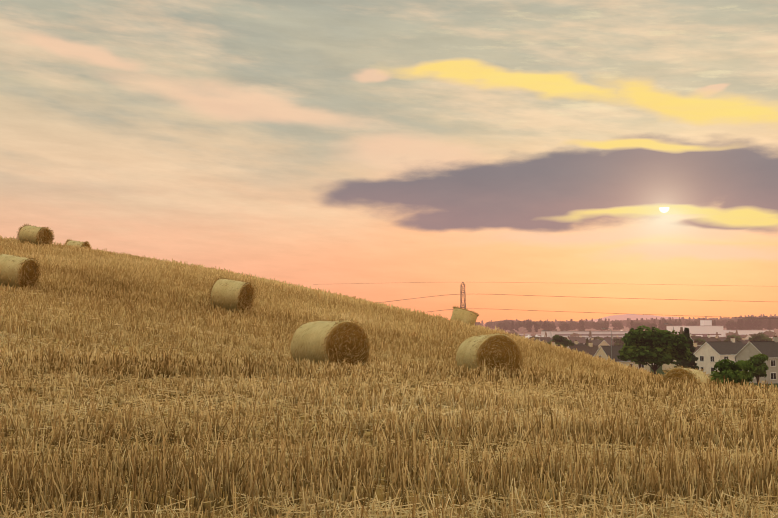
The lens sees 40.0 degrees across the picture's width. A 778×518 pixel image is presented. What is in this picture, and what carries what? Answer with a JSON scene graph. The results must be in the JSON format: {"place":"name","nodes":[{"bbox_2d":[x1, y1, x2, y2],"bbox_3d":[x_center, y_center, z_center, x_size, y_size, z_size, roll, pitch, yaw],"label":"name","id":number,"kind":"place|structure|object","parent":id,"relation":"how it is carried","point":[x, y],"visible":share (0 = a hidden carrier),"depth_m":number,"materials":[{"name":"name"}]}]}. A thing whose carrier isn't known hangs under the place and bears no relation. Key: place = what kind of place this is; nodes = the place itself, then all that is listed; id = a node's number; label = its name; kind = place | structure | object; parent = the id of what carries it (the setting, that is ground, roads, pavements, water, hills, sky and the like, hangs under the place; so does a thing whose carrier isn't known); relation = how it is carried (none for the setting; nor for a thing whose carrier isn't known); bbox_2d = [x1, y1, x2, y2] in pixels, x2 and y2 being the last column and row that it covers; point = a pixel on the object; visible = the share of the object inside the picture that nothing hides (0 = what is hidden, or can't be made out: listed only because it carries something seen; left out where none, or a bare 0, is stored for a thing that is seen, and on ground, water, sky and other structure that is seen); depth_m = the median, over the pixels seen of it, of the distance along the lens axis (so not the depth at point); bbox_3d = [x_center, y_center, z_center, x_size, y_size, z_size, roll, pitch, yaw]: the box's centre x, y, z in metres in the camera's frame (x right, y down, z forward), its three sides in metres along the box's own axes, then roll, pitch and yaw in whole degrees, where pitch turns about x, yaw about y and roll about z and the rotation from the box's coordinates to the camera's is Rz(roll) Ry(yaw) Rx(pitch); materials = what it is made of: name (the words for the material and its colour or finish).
{"place":"outdoors","nodes":[
{"label":"outdoors","id":0,"kind":"place"},
{"bbox_2d":[0,236,777,517],"bbox_3d":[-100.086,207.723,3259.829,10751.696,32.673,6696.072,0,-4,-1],"label":"field ground","id":1,"kind":"structure","parent":0,"point":[659,370],"depth_m":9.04,"materials":[{"name":"beige plant"}]},
{"bbox_2d":[0,251,41,289],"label":"bale","id":2,"kind":"object","parent":1,"relation":"on","point":[19,271],"visible":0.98,"depth_m":38.21,"materials":[{"name":"plant"}]},
{"bbox_2d":[16,224,54,245],"bbox_3d":[-20.187,-1.305,61.028,1.673,1.340,1.613,8,0,22],"label":"bale","id":3,"kind":"object","parent":1,"relation":"on","point":[34,234],"visible":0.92,"depth_m":60.58,"materials":[{"name":"plant"}]},
{"bbox_2d":[64,239,90,249],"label":"bale","id":4,"kind":"object","parent":1,"relation":"on","point":[71,242],"visible":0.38,"depth_m":73.88,"materials":[{"name":"plant"}]},
{"bbox_2d":[208,275,255,313],"bbox_3d":[-6.045,1.396,41.306,1.577,1.374,1.606,9,3,19],"label":"bale","id":5,"kind":"object","parent":1,"relation":"on","point":[228,294],"visible":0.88,"depth_m":40.83,"materials":[{"name":"plant"}]},
{"bbox_2d":[285,317,373,366],"bbox_3d":[-1.352,1.982,24.621,1.633,1.325,1.719,8,-9,-41],"label":"bale","id":6,"kind":"object","parent":1,"relation":"on","point":[340,340],"visible":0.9,"depth_m":24.16,"materials":[{"name":"plant"}]},
{"bbox_2d":[460,282,465,308],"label":"power pylon","id":7,"kind":"object","parent":1,"relation":"on","point":[461,300],"visible":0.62,"depth_m":498.21,"materials":[{"name":"black metal"}]},
{"bbox_2d":[379,294,763,302],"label":"wire","id":8,"kind":"object","parent":7,"relation":"attached to","point":[589,297],"visible":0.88,"depth_m":519.12,"materials":[{"name":"black metal"}]},
{"bbox_2d":[422,309,777,318],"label":"wire","id":9,"kind":"object","parent":7,"relation":"attached to","point":[615,313],"visible":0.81,"depth_m":521.34,"materials":[{"name":"black metal"}]},
{"bbox_2d":[449,306,478,324],"bbox_3d":[4.154,3.579,60.288,1.650,1.678,1.328,15,-9,22],"label":"bale","id":10,"kind":"object","parent":1,"relation":"on","point":[465,315],"visible":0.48,"depth_m":59.83,"materials":[{"name":"plant"}]},
{"bbox_2d":[485,322,491,327],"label":"tree","id":11,"kind":"object","parent":1,"relation":"on","point":[489,324],"visible":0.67,"depth_m":1350.88,"materials":[{"name":"green plant"}]},
{"bbox_2d":[450,331,528,372],"bbox_3d":[2.537,2.504,27.242,1.576,1.392,1.716,6,-8,-19],"label":"bale","id":12,"kind":"object","parent":1,"relation":"on","point":[494,350],"visible":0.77,"depth_m":26.68,"materials":[{"name":"plant"}]},
{"bbox_2d":[491,321,497,328],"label":"tree","id":13,"kind":"object","parent":1,"relation":"on","point":[494,324],"visible":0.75,"depth_m":1389.69,"materials":[{"name":"green plant"}]},
{"bbox_2d":[497,323,508,330],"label":"tree","id":14,"kind":"object","parent":1,"relation":"on","point":[504,326],"visible":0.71,"depth_m":1173.52,"materials":[{"name":"green plant"}]},
{"bbox_2d":[514,321,522,329],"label":"tree","id":15,"kind":"object","parent":1,"relation":"on","point":[517,323],"visible":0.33,"depth_m":1208.01,"materials":[{"name":"green plant"}]},
{"bbox_2d":[517,323,525,331],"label":"tree","id":16,"kind":"object","parent":1,"relation":"on","point":[522,325],"visible":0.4,"depth_m":1166.01,"materials":[{"name":"green plant"}]},
{"bbox_2d":[519,334,540,336],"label":"building","id":17,"kind":"structure","parent":1,"relation":"on","point":[529,335],"depth_m":991.27,"materials":[{"name":"grey"}]},
{"bbox_2d":[530,325,535,335],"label":"belt tree","id":18,"kind":"object","parent":1,"relation":"on","point":[533,332],"visible":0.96,"depth_m":959.24,"materials":[{"name":"green plant"}]},
{"bbox_2d":[525,321,541,331],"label":"tree","id":19,"kind":"object","parent":1,"relation":"on","point":[530,324],"visible":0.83,"depth_m":1134.69,"materials":[{"name":"green plant"}]},
{"bbox_2d":[542,322,553,330],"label":"tree","id":20,"kind":"object","parent":1,"relation":"on","point":[549,326],"visible":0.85,"depth_m":1138.70,"materials":[{"name":"green plant"}]},
{"bbox_2d":[549,335,573,347],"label":"tree","id":21,"kind":"object","parent":1,"relation":"on","point":[563,341],"visible":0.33,"depth_m":325.55,"materials":[{"name":"green plant"}]},
{"bbox_2d":[559,323,570,330],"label":"tree","id":22,"kind":"object","parent":1,"relation":"on","point":[565,327],"visible":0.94,"depth_m":1156.42,"materials":[{"name":"green plant"}]},
{"bbox_2d":[569,322,576,329],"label":"tree","id":23,"kind":"object","parent":1,"relation":"on","point":[572,325],"visible":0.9,"depth_m":1253.00,"materials":[{"name":"green plant"}]},
{"bbox_2d":[570,333,579,336],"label":"belt tree","id":24,"kind":"object","parent":1,"relation":"on","point":[574,335],"visible":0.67,"depth_m":783.05,"materials":[{"name":"green plant"}]},
{"bbox_2d":[567,335,585,343],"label":"town house","id":25,"kind":"structure","parent":1,"relation":"on","point":[580,339],"depth_m":604.18,"materials":[{"name":"tile"}]},
{"bbox_2d":[574,340,584,345],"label":"town house","id":26,"kind":"structure","parent":1,"relation":"on","point":[576,343],"depth_m":333.44,"materials":[{"name":"tile"}]},
{"bbox_2d":[577,320,581,330],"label":"tree","id":27,"kind":"object","parent":1,"relation":"on","point":[579,324],"visible":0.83,"depth_m":1220.23,"materials":[{"name":"green plant"}]},
{"bbox_2d":[580,320,584,330],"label":"tree","id":28,"kind":"object","parent":1,"relation":"on","point":[582,327],"visible":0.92,"depth_m":1160.95,"materials":[{"name":"green plant"}]},
{"bbox_2d":[567,342,598,356],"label":"house","id":29,"kind":"structure","parent":1,"relation":"on","point":[590,349],"depth_m":293.10,"materials":[{"name":"brown tile"}]},
{"bbox_2d":[541,331,628,337],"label":"warehouse","id":30,"kind":"structure","parent":1,"relation":"on","point":[601,334],"depth_m":841.76,"materials":[{"name":"grey"}]},
{"bbox_2d":[584,321,588,328],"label":"tree","id":31,"kind":"object","parent":1,"relation":"on","point":[586,324],"visible":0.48,"depth_m":1289.44,"materials":[{"name":"green plant"}]},
{"bbox_2d":[593,322,599,330],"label":"tree","id":32,"kind":"object","parent":1,"relation":"on","point":[595,325],"visible":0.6,"depth_m":1222.36,"materials":[{"name":"green plant"}]},
{"bbox_2d":[584,337,609,346],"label":"town house","id":33,"kind":"structure","parent":1,"relation":"on","point":[598,343],"depth_m":446.92,"materials":[{"name":"tile"}]},
{"bbox_2d":[598,322,608,330],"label":"tree","id":34,"kind":"object","parent":1,"relation":"on","point":[603,325],"visible":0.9,"depth_m":1199.63,"materials":[{"name":"green plant"}]},
{"bbox_2d":[602,328,611,359],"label":"street lamp","id":35,"kind":"object","parent":1,"relation":"on","point":[611,343],"visible":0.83,"depth_m":243.91,"materials":[{"name":"silver metal"}]},
{"bbox_2d":[603,336,617,344],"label":"town house","id":36,"kind":"structure","parent":1,"relation":"on","point":[608,340],"depth_m":529.25,"materials":[{"name":"tile"}]},
{"bbox_2d":[612,322,623,329],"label":"tree","id":37,"kind":"object","parent":1,"relation":"on","point":[618,325],"visible":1,"depth_m":1217.03,"materials":[{"name":"green plant"}]},
{"bbox_2d":[613,338,625,344],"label":"tree","id":38,"kind":"object","parent":1,"relation":"on","point":[619,342],"visible":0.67,"depth_m":455.16,"materials":[{"name":"green plant"}]},
{"bbox_2d":[593,345,649,371],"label":"house","id":39,"kind":"structure","parent":1,"relation":"on","point":[603,351],"depth_m":274.58,"materials":[{"name":"tile"}]},
{"bbox_2d":[634,323,643,328],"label":"tree","id":40,"kind":"object","parent":1,"relation":"on","point":[637,325],"visible":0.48,"depth_m":1150.15,"materials":[{"name":"green plant"}]},
{"bbox_2d":[647,323,656,330],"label":"tree","id":41,"kind":"object","parent":1,"relation":"on","point":[649,325],"visible":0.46,"depth_m":1115.31,"materials":[{"name":"green plant"}]},
{"bbox_2d":[617,325,691,374],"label":"tree","id":42,"kind":"object","parent":1,"relation":"on","point":[657,347],"visible":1,"depth_m":203.95,"materials":[{"name":"green plant"}]},
{"bbox_2d":[660,322,669,329],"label":"tree","id":43,"kind":"object","parent":1,"relation":"on","point":[664,326],"visible":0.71,"depth_m":1156.88,"materials":[{"name":"green plant"}]},
{"bbox_2d":[672,321,681,325],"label":"tree","id":44,"kind":"object","parent":1,"relation":"on","point":[679,323],"visible":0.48,"depth_m":1222.25,"materials":[{"name":"green plant"}]},
{"bbox_2d":[662,342,700,369],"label":"house","id":45,"kind":"structure","parent":1,"relation":"on","point":[666,366],"depth_m":287.94,"materials":[{"name":"brown tile"}]},
{"bbox_2d":[658,365,711,383],"bbox_3d":[9.869,4.198,35.437,1.526,1.312,1.749,2,-7,37],"label":"bale","id":46,"kind":"object","parent":1,"relation":"on","point":[678,372],"visible":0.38,"depth_m":35.02,"materials":[{"name":"plant"}]},
{"bbox_2d":[673,328,698,369],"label":"conifer tree","id":47,"kind":"object","parent":1,"relation":"on","point":[687,364],"visible":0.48,"depth_m":239.29,"materials":[{"name":"green plant"}]},
{"bbox_2d":[686,322,696,325],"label":"tree","id":48,"kind":"object","parent":1,"relation":"on","point":[691,324],"visible":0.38,"depth_m":1198.98,"materials":[{"name":"green plant"}]},
{"bbox_2d":[667,320,723,336],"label":"industrial building","id":49,"kind":"structure","parent":1,"relation":"on","point":[705,328],"depth_m":890.93,"materials":[{"name":"white"}]},
{"bbox_2d":[693,338,705,344],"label":"tree","id":50,"kind":"object","parent":1,"relation":"on","point":[700,341],"visible":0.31,"depth_m":394.38,"materials":[{"name":"green plant"}]},
{"bbox_2d":[690,334,716,345],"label":"town house","id":51,"kind":"structure","parent":1,"relation":"on","point":[708,338],"depth_m":397.94,"materials":[{"name":"brown tile"}]},
{"bbox_2d":[716,320,725,327],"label":"tree","id":52,"kind":"object","parent":1,"relation":"on","point":[720,323],"visible":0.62,"depth_m":1267.81,"materials":[{"name":"green plant"}]},
{"bbox_2d":[725,320,737,329],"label":"tree","id":53,"kind":"object","parent":1,"relation":"on","point":[731,325],"visible":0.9,"depth_m":1138.18,"materials":[{"name":"green plant"}]},
{"bbox_2d":[709,359,754,386],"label":"bush","id":54,"kind":"object","parent":1,"relation":"on","point":[731,370],"visible":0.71,"depth_m":140.53,"materials":[{"name":"green plant"}]},
{"bbox_2d":[724,334,740,340],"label":"tree","id":55,"kind":"object","parent":1,"relation":"on","point":[729,337],"visible":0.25,"depth_m":437.39,"materials":[{"name":"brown plant"}]},
{"bbox_2d":[738,319,745,329],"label":"tree","id":56,"kind":"object","parent":1,"relation":"on","point":[741,324],"visible":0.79,"depth_m":1101.74,"materials":[{"name":"brown plant"}]},
{"bbox_2d":[740,337,748,343],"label":"town house","id":57,"kind":"structure","parent":1,"relation":"on","point":[743,341],"depth_m":449.69,"materials":[{"name":"tile"}]},
{"bbox_2d":[723,330,773,337],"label":"warehouse","id":58,"kind":"structure","parent":1,"relation":"on","point":[743,332],"depth_m":906.45,"materials":[{"name":"pink"}]},
{"bbox_2d":[744,316,763,329],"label":"tree","id":59,"kind":"object","parent":1,"relation":"on","point":[752,323],"visible":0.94,"depth_m":1113.91,"materials":[{"name":"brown plant"}]},
{"bbox_2d":[749,353,768,385],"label":"garden tree","id":60,"kind":"object","parent":1,"relation":"on","point":[759,364],"visible":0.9,"depth_m":187.24,"materials":[{"name":"green plant"}]},
{"bbox_2d":[751,332,768,337],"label":"belt tree","id":61,"kind":"object","parent":1,"relation":"on","point":[759,334],"visible":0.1,"depth_m":529.94,"materials":[{"name":"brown plant"}]},
{"bbox_2d":[749,334,771,340],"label":"tree","id":62,"kind":"object","parent":1,"relation":"on","point":[761,337],"visible":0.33,"depth_m":398.86,"materials":[{"name":"green plant"}]},
{"bbox_2d":[760,316,773,329],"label":"tree","id":63,"kind":"object","parent":1,"relation":"on","point":[765,323],"visible":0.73,"depth_m":1158.04,"materials":[{"name":"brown plant"}]},
{"bbox_2d":[763,330,775,337],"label":"belt tree","id":64,"kind":"object","parent":1,"relation":"on","point":[769,333],"visible":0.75,"depth_m":740.37,"materials":[{"name":"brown plant"}]},
{"bbox_2d":[761,316,777,328],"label":"tree","id":65,"kind":"object","parent":1,"relation":"on","point":[774,324],"visible":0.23,"depth_m":1158.86,"materials":[{"name":"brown plant"}]},
{"bbox_2d":[767,319,773,329],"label":"tree","id":66,"kind":"object","parent":1,"relation":"on","point":[769,325],"visible":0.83,"depth_m":1096.29,"materials":[{"name":"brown plant"}]},
{"bbox_2d":[0,0,777,323],"label":"sky","id":67,"kind":"structure","parent":0,"point":[553,147],"materials":[{"name":"orange"}]},
{"bbox_2d":[354,282,727,285],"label":"earth wire","id":68,"kind":"object","parent":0,"point":[523,282],"visible":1,"depth_m":508.79,"materials":[{"name":"black metal"}]},
{"bbox_2d":[588,314,684,321],"bbox_3d":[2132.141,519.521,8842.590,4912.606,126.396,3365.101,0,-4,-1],"label":"ridge hill","id":69,"kind":"structure","parent":0,"point":[624,317],"depth_m":8518.24,"materials":[{"name":"pink"}]},
{"bbox_2d":[693,337,744,375],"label":"house","id":70,"kind":"structure","parent":0,"point":[708,354],"depth_m":252.03,"materials":[{"name":"paint"}]},
{"bbox_2d":[734,336,777,383],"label":"house","id":71,"kind":"structure","parent":0,"point":[749,349],"depth_m":218.38,"materials":[{"name":"paint"}]}
]}

